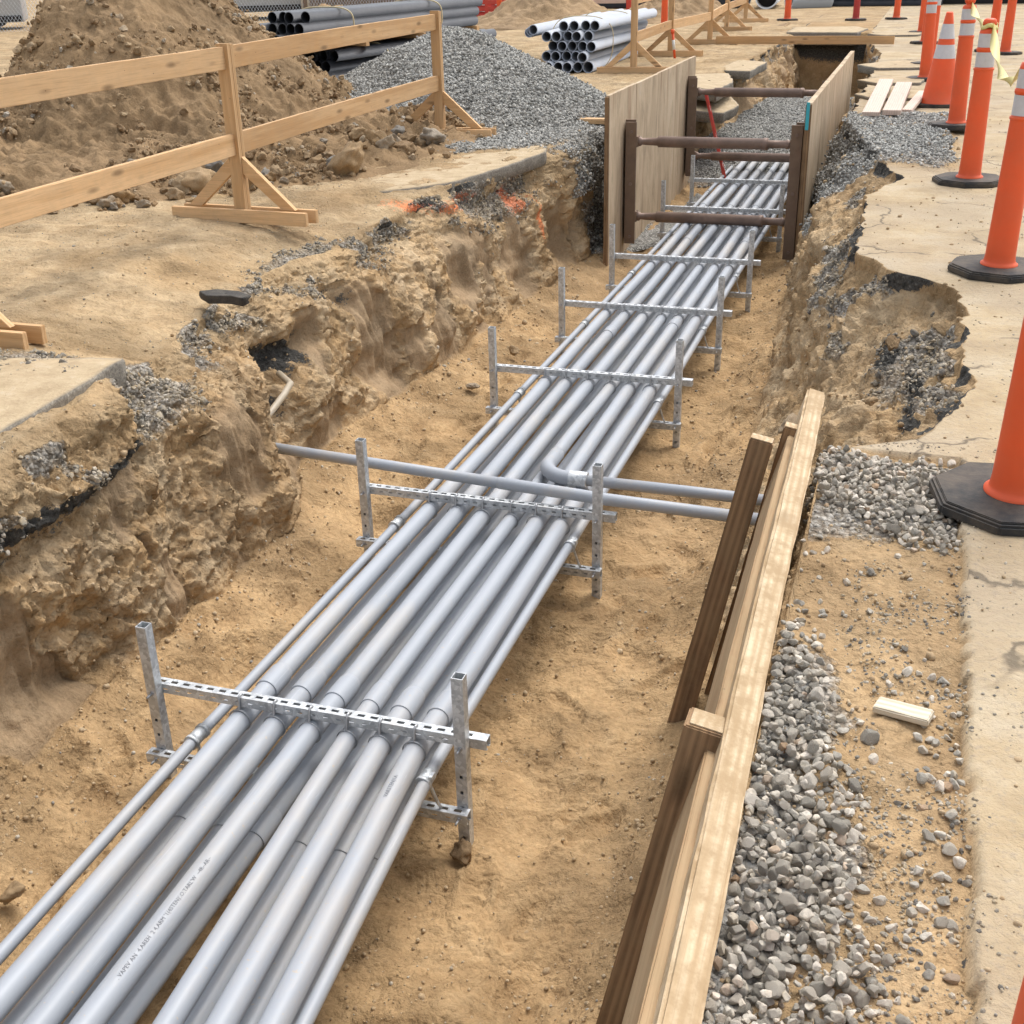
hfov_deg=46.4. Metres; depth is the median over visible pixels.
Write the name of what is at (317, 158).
cobble
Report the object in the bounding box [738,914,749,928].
gravel stone
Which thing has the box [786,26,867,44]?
pavement slab
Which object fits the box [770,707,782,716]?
gravel stone
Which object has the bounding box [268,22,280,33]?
black pipe
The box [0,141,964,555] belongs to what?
bank aggregate
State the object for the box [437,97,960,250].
spilled gravel
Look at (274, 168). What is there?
cobble
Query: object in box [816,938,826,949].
gravel stone
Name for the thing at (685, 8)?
soil heap
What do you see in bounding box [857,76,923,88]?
pavement slab
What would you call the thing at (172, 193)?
cobble
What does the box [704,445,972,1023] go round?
gravel bed
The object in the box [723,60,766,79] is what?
pavement slab
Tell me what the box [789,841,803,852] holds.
gravel stone
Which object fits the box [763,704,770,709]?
gravel stone
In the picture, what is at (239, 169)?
fence post
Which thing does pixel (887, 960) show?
gravel stone
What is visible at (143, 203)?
cobble
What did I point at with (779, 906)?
gravel stone
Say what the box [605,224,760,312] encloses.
conduit rack
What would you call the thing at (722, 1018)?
gravel stone
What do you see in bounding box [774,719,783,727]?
gravel stone
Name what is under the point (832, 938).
gravel stone
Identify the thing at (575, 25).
plastic pipe
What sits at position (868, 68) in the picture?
pavement slab
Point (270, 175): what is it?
cobble
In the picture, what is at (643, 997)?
timber plank
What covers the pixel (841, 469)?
gravel stone
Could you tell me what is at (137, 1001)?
conduit
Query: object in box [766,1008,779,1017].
gravel stone
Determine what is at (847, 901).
gravel stone
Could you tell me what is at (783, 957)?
gravel stone
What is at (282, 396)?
old pipe
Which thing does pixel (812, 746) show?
gravel stone
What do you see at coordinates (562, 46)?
plastic pipe
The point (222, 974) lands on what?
conduit
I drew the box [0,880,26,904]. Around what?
stone
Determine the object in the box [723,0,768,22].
fence post
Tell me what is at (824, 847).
gravel stone
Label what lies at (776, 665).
gravel stone
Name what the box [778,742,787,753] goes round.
gravel stone
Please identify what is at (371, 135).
cobble
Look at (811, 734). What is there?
gravel stone
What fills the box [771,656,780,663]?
gravel stone
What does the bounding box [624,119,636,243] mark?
shoring rail
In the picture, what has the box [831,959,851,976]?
gravel stone
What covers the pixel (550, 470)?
conduit
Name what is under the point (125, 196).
boulder
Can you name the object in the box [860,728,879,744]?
gravel stone
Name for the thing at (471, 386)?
stone
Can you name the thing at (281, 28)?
black pipe
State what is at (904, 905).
dusty grit
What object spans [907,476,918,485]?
gravel stone
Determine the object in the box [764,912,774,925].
gravel stone
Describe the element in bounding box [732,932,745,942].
gravel stone
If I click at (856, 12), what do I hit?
delineator post
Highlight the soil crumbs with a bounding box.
[0,113,1023,1023]
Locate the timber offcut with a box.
[577,117,604,123]
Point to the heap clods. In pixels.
(284, 170)
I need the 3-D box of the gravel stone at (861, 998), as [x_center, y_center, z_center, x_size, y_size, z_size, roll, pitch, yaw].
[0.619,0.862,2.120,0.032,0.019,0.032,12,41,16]
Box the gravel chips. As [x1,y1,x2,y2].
[338,26,605,133]
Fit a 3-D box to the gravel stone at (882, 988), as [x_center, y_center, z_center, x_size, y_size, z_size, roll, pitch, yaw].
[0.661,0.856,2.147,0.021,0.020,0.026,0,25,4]
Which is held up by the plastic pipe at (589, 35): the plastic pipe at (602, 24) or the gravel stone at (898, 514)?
the plastic pipe at (602, 24)
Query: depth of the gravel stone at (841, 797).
2.58 m
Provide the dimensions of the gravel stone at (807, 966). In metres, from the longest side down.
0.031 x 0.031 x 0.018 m
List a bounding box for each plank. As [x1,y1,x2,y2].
[622,435,793,1023]
[862,79,893,115]
[867,32,921,36]
[882,82,911,114]
[902,91,923,112]
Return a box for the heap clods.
[0,0,499,201]
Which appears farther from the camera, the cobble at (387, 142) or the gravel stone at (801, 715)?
the cobble at (387, 142)
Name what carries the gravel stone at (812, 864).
on the gravel bed
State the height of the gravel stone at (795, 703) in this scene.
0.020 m
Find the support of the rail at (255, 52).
attached to the fence post at (239, 169)
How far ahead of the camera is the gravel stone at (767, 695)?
2.89 m
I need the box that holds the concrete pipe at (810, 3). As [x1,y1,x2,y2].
[784,0,833,8]
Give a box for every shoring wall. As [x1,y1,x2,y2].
[603,56,695,265]
[794,51,853,256]
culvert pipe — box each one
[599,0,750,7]
[755,0,779,8]
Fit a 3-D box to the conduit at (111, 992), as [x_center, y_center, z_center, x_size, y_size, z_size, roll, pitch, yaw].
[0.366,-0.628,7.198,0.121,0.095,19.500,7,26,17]
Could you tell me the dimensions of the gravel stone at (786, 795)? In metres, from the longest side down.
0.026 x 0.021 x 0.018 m
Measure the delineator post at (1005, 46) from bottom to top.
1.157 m
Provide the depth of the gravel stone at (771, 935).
2.20 m
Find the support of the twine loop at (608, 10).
attached to the plastic pipe at (602, 24)
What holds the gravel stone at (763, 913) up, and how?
on the gravel bed
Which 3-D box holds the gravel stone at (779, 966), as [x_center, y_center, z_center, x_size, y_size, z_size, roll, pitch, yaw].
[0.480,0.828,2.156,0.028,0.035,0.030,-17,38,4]
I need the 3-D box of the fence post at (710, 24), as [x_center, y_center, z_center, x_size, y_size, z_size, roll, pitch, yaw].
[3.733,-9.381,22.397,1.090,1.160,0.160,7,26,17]
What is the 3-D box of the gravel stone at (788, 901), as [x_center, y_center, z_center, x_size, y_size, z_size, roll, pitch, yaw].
[0.529,0.748,2.287,0.031,0.037,0.038,-7,26,-11]
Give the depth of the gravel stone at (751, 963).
2.16 m
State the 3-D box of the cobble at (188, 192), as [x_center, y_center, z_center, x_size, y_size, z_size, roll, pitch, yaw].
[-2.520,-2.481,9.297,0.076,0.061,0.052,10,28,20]
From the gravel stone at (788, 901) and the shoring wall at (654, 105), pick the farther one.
the shoring wall at (654, 105)
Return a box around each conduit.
[0,161,747,1022]
[0,165,732,964]
[1,171,742,1023]
[22,162,757,1023]
[63,171,754,1023]
[69,162,769,1023]
[107,171,765,1023]
[152,471,548,1023]
[184,172,777,1023]
[205,162,788,1023]
[240,173,787,1023]
[257,174,787,1023]
[276,443,757,525]
[292,188,786,1023]
[295,193,786,1023]
[540,162,780,505]
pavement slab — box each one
[695,73,732,101]
[696,97,738,123]
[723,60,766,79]
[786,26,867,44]
[854,90,923,102]
[857,61,919,74]
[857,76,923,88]
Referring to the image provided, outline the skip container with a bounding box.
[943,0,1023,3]
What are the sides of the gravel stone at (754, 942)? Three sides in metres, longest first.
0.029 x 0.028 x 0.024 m
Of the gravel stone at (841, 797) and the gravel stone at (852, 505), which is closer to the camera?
the gravel stone at (841, 797)
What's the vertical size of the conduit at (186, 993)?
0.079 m
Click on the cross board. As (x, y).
(805, 39)
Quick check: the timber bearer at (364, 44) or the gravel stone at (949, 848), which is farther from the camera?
the timber bearer at (364, 44)
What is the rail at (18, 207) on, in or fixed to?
attached to the fence post at (239, 169)
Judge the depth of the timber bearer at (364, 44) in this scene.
17.81 m
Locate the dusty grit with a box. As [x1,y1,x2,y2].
[0,141,1023,1023]
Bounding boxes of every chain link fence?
[0,0,303,31]
[307,0,484,11]
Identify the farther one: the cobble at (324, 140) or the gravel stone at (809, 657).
the cobble at (324, 140)
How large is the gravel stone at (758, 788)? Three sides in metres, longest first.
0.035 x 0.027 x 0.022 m
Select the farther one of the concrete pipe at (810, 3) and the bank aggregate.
the concrete pipe at (810, 3)
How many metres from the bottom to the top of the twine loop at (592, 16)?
0.813 m
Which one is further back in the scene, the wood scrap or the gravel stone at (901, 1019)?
the wood scrap
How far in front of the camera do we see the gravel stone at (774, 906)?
2.31 m
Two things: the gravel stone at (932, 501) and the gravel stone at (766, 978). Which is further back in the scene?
the gravel stone at (932, 501)
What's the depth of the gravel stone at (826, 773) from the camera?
2.61 m
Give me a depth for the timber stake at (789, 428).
4.64 m
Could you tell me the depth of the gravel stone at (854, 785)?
2.62 m
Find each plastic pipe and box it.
[525,28,541,36]
[527,27,542,35]
[529,12,600,34]
[542,28,559,41]
[542,50,553,61]
[545,60,560,65]
[548,40,562,50]
[551,30,565,41]
[551,50,562,61]
[553,60,567,70]
[557,40,569,51]
[559,9,623,31]
[562,50,576,60]
[562,60,574,72]
[563,30,578,40]
[567,41,579,51]
[570,9,630,30]
[571,50,580,61]
[572,30,585,41]
[573,61,583,71]
[577,41,638,62]
[578,40,593,51]
[581,8,646,30]
[583,20,647,41]
[583,49,637,72]
[586,27,645,51]
[590,8,656,30]
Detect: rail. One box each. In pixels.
[0,47,225,108]
[0,134,235,227]
[233,14,435,67]
[243,76,438,151]
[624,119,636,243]
[638,20,671,40]
[674,12,711,28]
[685,76,697,175]
[713,3,727,18]
[730,0,746,8]
[782,122,803,259]
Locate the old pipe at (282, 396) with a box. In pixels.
[270,370,293,416]
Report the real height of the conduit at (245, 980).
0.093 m
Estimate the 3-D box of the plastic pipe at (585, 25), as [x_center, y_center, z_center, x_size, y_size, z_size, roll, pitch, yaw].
[1.723,-8.059,19.527,0.150,0.152,3.566,8,27,19]
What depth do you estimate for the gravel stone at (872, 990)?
2.12 m
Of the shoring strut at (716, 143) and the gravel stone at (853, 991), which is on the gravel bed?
the gravel stone at (853, 991)
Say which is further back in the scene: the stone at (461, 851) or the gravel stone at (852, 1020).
the stone at (461, 851)
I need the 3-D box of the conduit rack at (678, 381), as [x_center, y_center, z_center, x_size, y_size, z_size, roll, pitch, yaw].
[0.466,-0.754,7.532,1.320,0.750,0.168,6,26,16]
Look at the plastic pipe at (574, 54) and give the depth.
18.10 m
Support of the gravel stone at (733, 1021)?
on the gravel bed
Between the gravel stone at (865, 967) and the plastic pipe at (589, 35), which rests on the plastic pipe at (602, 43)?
the plastic pipe at (589, 35)
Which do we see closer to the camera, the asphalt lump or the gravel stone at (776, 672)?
the gravel stone at (776, 672)
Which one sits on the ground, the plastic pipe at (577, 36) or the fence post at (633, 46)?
the fence post at (633, 46)
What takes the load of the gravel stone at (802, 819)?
on the gravel bed
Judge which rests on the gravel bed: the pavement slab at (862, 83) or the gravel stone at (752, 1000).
the gravel stone at (752, 1000)
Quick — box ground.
[0,0,1023,1023]
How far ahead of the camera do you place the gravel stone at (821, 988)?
2.13 m
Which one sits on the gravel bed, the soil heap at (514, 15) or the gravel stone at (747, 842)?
the gravel stone at (747, 842)
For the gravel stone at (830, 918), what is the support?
on the gravel bed
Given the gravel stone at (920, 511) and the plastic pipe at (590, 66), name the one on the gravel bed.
the gravel stone at (920, 511)
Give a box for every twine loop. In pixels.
[303,6,354,24]
[394,0,442,23]
[553,15,613,65]
[586,10,629,57]
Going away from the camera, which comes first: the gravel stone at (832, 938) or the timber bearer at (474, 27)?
the gravel stone at (832, 938)
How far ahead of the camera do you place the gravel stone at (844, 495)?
3.90 m
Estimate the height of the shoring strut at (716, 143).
0.114 m
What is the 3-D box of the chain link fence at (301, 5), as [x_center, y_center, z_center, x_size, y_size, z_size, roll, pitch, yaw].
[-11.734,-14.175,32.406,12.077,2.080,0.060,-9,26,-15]
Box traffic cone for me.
[917,12,955,107]
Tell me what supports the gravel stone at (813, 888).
on the gravel bed
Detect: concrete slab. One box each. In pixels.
[0,357,126,432]
[370,145,546,192]
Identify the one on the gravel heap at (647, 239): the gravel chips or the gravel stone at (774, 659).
the gravel chips
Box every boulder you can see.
[97,189,135,203]
[179,166,215,193]
[326,141,363,175]
[393,140,416,154]
[419,127,444,144]
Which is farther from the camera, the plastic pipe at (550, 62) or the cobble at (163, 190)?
the plastic pipe at (550, 62)
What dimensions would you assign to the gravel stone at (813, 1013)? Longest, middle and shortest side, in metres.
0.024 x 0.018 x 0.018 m
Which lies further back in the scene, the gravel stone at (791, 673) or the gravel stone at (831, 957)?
the gravel stone at (791, 673)
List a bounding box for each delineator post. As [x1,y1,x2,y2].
[661,0,667,22]
[777,0,797,20]
[845,0,866,20]
[885,0,907,19]
[907,0,937,81]
[909,0,925,31]
[910,0,937,43]
[910,0,940,63]
[928,0,976,130]
[929,318,1023,536]
[932,18,998,188]
[947,62,1023,283]
[974,0,1001,51]
[1000,0,1021,54]
[1011,976,1023,1023]
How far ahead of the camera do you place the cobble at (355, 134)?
10.95 m
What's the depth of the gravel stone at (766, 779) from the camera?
2.60 m
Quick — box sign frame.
[593,0,630,9]
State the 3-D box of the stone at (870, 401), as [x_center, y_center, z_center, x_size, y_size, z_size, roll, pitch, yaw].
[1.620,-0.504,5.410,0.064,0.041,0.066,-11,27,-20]
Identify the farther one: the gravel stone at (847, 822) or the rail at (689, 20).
the rail at (689, 20)
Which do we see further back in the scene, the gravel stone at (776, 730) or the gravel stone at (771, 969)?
the gravel stone at (776, 730)
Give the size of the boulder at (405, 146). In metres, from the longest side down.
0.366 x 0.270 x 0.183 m
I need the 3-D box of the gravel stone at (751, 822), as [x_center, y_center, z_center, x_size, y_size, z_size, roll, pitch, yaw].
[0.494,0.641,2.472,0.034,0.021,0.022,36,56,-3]
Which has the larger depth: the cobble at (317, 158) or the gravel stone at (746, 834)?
the cobble at (317, 158)
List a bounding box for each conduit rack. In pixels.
[135,621,490,844]
[355,438,616,598]
[485,326,692,447]
[555,267,732,370]
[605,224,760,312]
[657,180,785,251]
[687,155,787,208]
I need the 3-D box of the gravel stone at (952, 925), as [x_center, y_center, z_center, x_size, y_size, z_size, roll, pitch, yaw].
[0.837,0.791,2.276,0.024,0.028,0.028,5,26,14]
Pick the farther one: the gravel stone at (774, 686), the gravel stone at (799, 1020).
the gravel stone at (774, 686)
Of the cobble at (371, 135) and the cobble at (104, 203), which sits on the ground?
the cobble at (104, 203)
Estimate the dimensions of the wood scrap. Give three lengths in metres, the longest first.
0.131 x 0.056 x 0.019 m
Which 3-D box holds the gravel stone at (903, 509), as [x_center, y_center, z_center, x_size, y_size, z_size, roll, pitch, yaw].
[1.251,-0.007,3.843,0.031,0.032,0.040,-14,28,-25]
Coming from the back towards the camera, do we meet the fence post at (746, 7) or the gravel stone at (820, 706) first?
the fence post at (746, 7)
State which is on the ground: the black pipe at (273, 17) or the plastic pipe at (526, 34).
the plastic pipe at (526, 34)
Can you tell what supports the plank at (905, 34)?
on the ground
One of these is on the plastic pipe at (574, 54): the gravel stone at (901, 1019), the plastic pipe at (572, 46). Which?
the plastic pipe at (572, 46)
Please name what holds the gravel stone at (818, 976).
on the gravel bed
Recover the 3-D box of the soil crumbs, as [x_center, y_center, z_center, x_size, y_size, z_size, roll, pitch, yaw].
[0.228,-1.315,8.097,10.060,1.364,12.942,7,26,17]
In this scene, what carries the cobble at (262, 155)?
on the soil heap at (54, 142)
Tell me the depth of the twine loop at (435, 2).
19.54 m
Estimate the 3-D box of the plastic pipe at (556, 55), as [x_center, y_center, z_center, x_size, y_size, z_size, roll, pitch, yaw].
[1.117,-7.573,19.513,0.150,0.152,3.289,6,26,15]
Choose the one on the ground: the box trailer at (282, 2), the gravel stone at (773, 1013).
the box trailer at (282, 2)
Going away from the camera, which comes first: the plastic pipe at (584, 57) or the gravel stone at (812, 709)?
the gravel stone at (812, 709)
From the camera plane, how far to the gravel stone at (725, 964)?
2.16 m
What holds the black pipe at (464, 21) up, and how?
on the timber bearer at (364, 44)
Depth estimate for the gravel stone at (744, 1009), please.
2.09 m
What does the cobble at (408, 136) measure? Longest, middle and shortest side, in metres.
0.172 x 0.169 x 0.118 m
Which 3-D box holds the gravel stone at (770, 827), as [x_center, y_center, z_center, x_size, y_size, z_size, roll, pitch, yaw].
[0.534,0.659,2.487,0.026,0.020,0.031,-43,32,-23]
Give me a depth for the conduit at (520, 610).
4.84 m
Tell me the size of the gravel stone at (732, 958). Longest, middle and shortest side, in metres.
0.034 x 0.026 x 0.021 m
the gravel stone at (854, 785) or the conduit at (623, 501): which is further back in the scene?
the conduit at (623, 501)
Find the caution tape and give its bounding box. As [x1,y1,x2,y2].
[971,2,1018,85]
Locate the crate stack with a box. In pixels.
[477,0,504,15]
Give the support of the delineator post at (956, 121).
on the ground
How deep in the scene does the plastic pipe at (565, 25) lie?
18.30 m
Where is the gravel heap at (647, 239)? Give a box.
[345,27,707,251]
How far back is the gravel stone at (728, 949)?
2.20 m
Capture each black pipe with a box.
[258,22,270,30]
[268,0,414,22]
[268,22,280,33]
[278,23,286,34]
[279,0,422,22]
[284,0,426,23]
[286,22,302,34]
[294,6,478,33]
[301,0,482,22]
[303,38,399,56]
[306,38,408,61]
[315,60,322,70]
[318,29,485,61]
[321,55,379,71]
[328,67,357,78]
[329,29,496,61]
[442,15,477,26]
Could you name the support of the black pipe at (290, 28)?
on the black pipe
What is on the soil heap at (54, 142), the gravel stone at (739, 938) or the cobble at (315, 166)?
the cobble at (315, 166)
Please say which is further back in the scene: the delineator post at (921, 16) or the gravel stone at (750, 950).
the delineator post at (921, 16)
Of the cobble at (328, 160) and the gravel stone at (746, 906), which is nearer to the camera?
the gravel stone at (746, 906)
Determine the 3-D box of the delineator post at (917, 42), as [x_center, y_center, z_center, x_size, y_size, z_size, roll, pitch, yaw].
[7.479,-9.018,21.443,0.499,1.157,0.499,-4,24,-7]
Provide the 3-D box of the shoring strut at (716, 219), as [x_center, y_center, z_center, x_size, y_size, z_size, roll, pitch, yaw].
[1.940,-2.876,11.733,1.490,0.114,0.114,7,26,17]
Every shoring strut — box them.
[635,210,784,226]
[636,135,790,149]
[694,151,789,161]
[697,87,817,97]
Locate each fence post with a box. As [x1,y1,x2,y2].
[0,312,47,349]
[172,43,318,226]
[411,11,495,136]
[597,0,667,73]
[638,0,702,56]
[685,0,737,44]
[703,0,751,30]
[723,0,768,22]
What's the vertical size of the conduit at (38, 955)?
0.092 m
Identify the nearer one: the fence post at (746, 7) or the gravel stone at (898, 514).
the gravel stone at (898, 514)
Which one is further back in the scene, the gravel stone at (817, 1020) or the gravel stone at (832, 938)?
the gravel stone at (832, 938)
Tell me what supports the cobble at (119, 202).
on the ground
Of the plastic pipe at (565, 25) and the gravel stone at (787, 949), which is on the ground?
the gravel stone at (787, 949)
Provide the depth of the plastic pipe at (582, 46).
18.07 m
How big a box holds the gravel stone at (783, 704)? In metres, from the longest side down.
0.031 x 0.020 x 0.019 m
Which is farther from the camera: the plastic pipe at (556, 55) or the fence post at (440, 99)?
the plastic pipe at (556, 55)
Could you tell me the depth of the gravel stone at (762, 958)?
2.19 m
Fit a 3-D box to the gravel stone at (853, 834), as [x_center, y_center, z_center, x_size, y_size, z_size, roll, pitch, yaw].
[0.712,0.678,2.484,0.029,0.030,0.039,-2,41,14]
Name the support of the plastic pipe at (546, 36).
on the plastic pipe at (552, 45)
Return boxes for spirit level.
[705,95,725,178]
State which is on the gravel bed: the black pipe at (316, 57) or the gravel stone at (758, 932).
the gravel stone at (758, 932)
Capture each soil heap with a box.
[0,0,476,202]
[473,0,607,30]
[629,0,764,23]
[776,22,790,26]
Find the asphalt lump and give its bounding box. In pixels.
[199,289,250,305]
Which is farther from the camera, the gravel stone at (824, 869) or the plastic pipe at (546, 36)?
the plastic pipe at (546, 36)
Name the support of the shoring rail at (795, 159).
attached to the shoring wall at (827, 106)
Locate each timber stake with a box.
[596,707,724,1023]
[667,433,773,722]
[704,422,797,694]
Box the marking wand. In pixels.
[671,29,675,57]
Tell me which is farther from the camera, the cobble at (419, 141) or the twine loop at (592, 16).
the twine loop at (592, 16)
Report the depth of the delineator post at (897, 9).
28.70 m
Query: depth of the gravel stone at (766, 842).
2.45 m
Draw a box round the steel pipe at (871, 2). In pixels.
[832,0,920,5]
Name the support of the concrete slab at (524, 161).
on the ground
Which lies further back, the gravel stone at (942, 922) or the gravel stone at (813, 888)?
the gravel stone at (813, 888)
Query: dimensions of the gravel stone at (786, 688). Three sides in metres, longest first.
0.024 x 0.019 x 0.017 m
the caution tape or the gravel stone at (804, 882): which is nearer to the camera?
the gravel stone at (804, 882)
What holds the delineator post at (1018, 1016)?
on the ground
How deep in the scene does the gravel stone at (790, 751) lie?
2.69 m
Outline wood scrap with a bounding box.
[872,697,933,726]
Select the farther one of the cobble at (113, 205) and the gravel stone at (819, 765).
the cobble at (113, 205)
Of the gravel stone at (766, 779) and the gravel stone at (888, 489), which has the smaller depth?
the gravel stone at (766, 779)
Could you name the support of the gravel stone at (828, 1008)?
on the gravel bed
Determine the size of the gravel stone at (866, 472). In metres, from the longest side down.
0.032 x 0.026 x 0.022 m
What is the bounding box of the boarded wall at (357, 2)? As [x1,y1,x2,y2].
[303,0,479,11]
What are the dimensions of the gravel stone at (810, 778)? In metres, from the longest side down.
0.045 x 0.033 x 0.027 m
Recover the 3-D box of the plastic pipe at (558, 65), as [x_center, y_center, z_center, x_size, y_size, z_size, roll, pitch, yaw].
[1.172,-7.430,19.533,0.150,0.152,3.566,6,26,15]
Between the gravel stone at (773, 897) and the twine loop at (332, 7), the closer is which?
the gravel stone at (773, 897)
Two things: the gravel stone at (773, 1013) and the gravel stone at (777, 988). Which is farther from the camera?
the gravel stone at (777, 988)
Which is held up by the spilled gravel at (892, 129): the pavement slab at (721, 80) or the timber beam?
the pavement slab at (721, 80)
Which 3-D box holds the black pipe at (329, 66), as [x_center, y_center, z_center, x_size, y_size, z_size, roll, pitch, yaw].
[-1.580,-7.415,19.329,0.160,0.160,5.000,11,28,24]
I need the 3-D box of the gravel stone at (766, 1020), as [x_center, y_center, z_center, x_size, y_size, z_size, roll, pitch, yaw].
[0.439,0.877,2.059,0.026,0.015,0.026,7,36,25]
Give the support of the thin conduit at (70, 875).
on the conduit rack at (461, 737)
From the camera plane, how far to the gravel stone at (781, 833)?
2.49 m
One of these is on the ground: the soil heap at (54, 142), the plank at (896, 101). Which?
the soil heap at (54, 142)
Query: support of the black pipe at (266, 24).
on the black pipe
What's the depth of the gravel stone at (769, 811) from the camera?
2.50 m
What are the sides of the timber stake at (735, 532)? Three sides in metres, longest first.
1.224 x 0.092 x 0.091 m
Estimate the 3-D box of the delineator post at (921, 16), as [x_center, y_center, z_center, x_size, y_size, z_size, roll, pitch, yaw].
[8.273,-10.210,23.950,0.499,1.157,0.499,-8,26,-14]
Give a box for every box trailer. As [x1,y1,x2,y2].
[0,0,28,25]
[234,0,303,12]
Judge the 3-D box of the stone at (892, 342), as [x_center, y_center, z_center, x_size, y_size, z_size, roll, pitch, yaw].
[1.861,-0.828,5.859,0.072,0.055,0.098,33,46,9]
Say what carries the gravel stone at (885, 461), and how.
on the gravel bed
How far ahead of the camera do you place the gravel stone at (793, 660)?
3.03 m
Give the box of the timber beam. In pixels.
[652,388,824,1023]
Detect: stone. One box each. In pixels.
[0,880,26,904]
[449,838,471,865]
[466,383,479,389]
[508,345,519,355]
[705,1000,716,1012]
[713,956,722,970]
[713,958,728,969]
[715,1014,726,1023]
[725,946,732,957]
[726,952,739,968]
[726,992,742,1004]
[728,884,740,895]
[728,924,744,934]
[728,969,738,981]
[730,874,739,883]
[730,1019,742,1023]
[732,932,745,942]
[735,939,747,950]
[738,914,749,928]
[738,1002,752,1015]
[740,836,754,847]
[741,832,754,838]
[741,901,755,912]
[742,966,753,979]
[743,944,758,957]
[744,791,759,807]
[744,815,758,826]
[744,956,755,969]
[746,827,757,835]
[746,996,758,1004]
[747,847,757,860]
[748,927,762,936]
[750,938,759,950]
[751,761,761,772]
[751,987,761,1000]
[752,782,764,793]
[752,967,762,977]
[756,910,766,918]
[757,742,766,749]
[757,839,768,848]
[757,861,767,876]
[757,951,766,965]
[760,997,774,1006]
[760,1016,773,1023]
[761,721,768,728]
[762,709,773,717]
[762,775,771,782]
[763,692,771,702]
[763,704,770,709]
[763,975,777,982]
[764,756,776,765]
[764,824,775,832]
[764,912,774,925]
[764,929,779,941]
[764,963,778,978]
[765,807,773,816]
[765,980,785,998]
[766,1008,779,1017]
[767,722,778,729]
[767,866,781,882]
[768,892,779,903]
[769,683,780,690]
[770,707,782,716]
[770,777,785,792]
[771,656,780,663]
[771,662,780,669]
[771,669,782,675]
[772,716,786,724]
[772,727,781,735]
[772,901,778,911]
[773,962,785,981]
[774,698,780,706]
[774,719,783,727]
[775,774,787,784]
[775,859,789,875]
[775,951,791,963]
[776,827,787,839]
[776,902,786,912]
[778,413,796,433]
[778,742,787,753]
[778,891,798,911]
[779,700,789,708]
[779,734,785,741]
[779,800,790,810]
[779,809,786,819]
[780,790,792,800]
[780,943,793,954]
[781,631,790,638]
[782,654,791,662]
[782,684,791,691]
[782,708,792,716]
[782,877,794,888]
[783,647,792,652]
[784,666,792,672]
[784,677,793,685]
[784,756,797,769]
[784,962,791,968]
[785,744,796,756]
[785,914,799,925]
[785,964,795,977]
[786,669,795,676]
[787,623,795,630]
[787,728,797,739]
[788,954,799,963]
[789,657,795,664]
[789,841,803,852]
[790,821,801,832]
[790,854,803,867]
[790,1013,804,1023]
[791,698,799,708]
[795,931,808,945]
[796,711,805,718]
[798,815,806,824]
[798,875,811,889]
[798,1004,807,1013]
[799,725,806,731]
[799,852,811,861]
[800,796,815,807]
[800,823,817,834]
[800,958,813,970]
[801,986,816,999]
[802,653,813,663]
[802,772,817,789]
[803,831,815,842]
[803,884,818,893]
[804,729,813,739]
[804,860,816,869]
[806,1009,819,1018]
[807,707,816,712]
[807,740,818,753]
[808,669,818,676]
[808,682,818,689]
[808,687,823,701]
[809,981,830,997]
[810,720,822,731]
[811,761,824,769]
[812,973,823,980]
[813,471,824,477]
[814,865,829,875]
[814,1017,824,1023]
[815,702,825,709]
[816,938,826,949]
[818,891,828,904]
[819,481,829,490]
[820,765,832,781]
[820,841,831,855]
[820,904,829,912]
[821,723,828,730]
[822,1002,837,1014]
[823,458,832,465]
[823,755,831,762]
[823,814,834,827]
[823,941,834,953]
[824,914,837,923]
[826,934,839,947]
[826,953,836,963]
[829,974,837,986]
[830,491,836,497]
[831,871,844,879]
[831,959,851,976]
[832,818,848,834]
[833,791,845,801]
[836,976,849,988]
[838,465,845,474]
[841,492,847,498]
[842,980,851,992]
[843,444,849,451]
[843,819,851,831]
[844,898,853,905]
[846,984,858,996]
[846,1017,858,1023]
[847,951,852,960]
[848,778,861,792]
[848,828,860,843]
[849,502,855,508]
[850,943,863,955]
[851,967,865,977]
[852,989,869,1007]
[855,961,871,973]
[856,509,865,513]
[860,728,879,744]
[862,396,878,405]
[862,469,871,474]
[864,977,877,985]
[866,984,879,995]
[877,982,885,994]
[880,459,888,462]
[880,954,894,966]
[885,335,899,350]
[885,484,892,492]
[886,523,900,534]
[893,510,902,517]
[895,505,906,513]
[895,1014,910,1023]
[906,507,917,516]
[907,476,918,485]
[910,505,924,514]
[917,508,923,514]
[922,829,935,841]
[929,499,935,504]
[934,916,948,928]
[942,842,957,855]
[943,973,960,984]
[946,919,958,933]
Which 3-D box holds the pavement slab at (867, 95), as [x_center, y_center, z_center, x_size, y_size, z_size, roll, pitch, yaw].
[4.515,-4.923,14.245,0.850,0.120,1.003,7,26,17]
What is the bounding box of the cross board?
[716,36,894,43]
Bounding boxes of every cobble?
[0,180,14,194]
[89,198,96,204]
[98,195,114,207]
[108,202,118,209]
[113,198,124,207]
[136,199,150,207]
[159,187,167,193]
[165,187,184,199]
[172,175,191,192]
[185,189,191,194]
[185,197,194,202]
[204,160,223,171]
[245,150,254,159]
[248,179,257,190]
[256,151,266,159]
[261,167,269,174]
[264,171,275,181]
[270,164,279,174]
[279,177,288,183]
[308,154,324,164]
[309,163,319,172]
[320,138,327,143]
[326,155,334,164]
[348,127,366,140]
[364,130,383,145]
[375,130,386,137]
[375,134,395,148]
[391,125,404,135]
[392,133,401,141]
[398,131,416,141]
[415,137,425,145]
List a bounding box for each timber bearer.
[350,42,369,45]
[394,32,425,37]
[461,26,478,29]
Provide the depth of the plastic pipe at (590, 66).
18.27 m
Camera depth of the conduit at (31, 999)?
4.07 m
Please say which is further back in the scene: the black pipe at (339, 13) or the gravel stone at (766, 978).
the black pipe at (339, 13)

